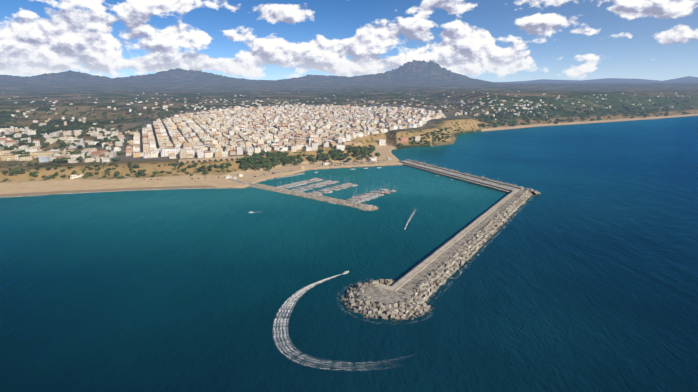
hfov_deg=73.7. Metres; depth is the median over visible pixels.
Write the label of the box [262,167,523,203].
marina boats
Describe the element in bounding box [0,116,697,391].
sea
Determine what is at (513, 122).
trees
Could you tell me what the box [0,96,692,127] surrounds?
plain trees
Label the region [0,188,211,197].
beach surf
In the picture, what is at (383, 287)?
concrete slab
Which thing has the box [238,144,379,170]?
harbour trees
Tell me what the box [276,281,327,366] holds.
speedboat wake streak
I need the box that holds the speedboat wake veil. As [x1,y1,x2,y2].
[273,280,393,370]
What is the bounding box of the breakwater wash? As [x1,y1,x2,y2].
[337,197,532,322]
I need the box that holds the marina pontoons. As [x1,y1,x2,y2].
[281,174,387,201]
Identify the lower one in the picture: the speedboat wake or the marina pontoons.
the speedboat wake
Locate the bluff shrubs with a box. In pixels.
[1,127,462,178]
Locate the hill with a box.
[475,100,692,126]
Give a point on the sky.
(487, 40)
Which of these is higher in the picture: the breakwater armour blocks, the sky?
the sky
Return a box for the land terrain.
[0,60,697,196]
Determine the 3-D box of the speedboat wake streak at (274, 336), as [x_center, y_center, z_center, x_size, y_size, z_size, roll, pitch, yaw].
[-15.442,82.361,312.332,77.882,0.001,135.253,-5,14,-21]
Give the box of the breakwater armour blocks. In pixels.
[339,159,540,321]
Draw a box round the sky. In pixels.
[0,0,697,81]
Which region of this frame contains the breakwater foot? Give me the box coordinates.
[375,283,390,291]
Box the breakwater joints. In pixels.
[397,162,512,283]
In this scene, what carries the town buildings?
on the land terrain
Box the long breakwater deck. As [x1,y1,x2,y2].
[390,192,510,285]
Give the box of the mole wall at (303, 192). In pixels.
[229,178,367,204]
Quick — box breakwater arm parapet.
[406,159,522,188]
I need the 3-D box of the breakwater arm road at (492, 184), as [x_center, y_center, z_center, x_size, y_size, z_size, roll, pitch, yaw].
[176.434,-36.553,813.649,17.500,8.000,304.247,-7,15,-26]
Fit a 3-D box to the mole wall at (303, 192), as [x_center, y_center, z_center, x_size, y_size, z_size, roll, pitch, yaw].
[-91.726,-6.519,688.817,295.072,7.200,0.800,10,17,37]
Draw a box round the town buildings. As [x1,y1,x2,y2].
[0,91,683,162]
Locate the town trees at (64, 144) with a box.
[0,97,479,162]
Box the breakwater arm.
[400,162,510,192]
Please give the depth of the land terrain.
2421.07 m
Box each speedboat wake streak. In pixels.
[273,276,375,370]
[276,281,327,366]
[279,287,382,366]
[283,277,406,363]
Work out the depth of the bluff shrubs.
785.02 m
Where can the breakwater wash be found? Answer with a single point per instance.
(448, 284)
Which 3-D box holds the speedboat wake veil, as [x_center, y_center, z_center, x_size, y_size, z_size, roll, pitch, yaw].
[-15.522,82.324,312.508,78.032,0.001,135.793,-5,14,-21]
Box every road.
[179,156,244,164]
[388,190,517,292]
[399,160,519,191]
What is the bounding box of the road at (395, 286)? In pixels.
[388,190,517,292]
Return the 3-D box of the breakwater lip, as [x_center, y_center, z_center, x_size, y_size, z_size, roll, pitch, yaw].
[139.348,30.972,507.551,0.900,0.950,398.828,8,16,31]
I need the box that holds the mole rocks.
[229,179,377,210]
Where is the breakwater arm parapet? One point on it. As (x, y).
(467, 175)
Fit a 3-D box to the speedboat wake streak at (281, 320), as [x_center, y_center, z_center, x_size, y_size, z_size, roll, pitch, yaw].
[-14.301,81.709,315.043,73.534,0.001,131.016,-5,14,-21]
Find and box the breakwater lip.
[394,190,518,291]
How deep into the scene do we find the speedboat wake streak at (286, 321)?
303.46 m
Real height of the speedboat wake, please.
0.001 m

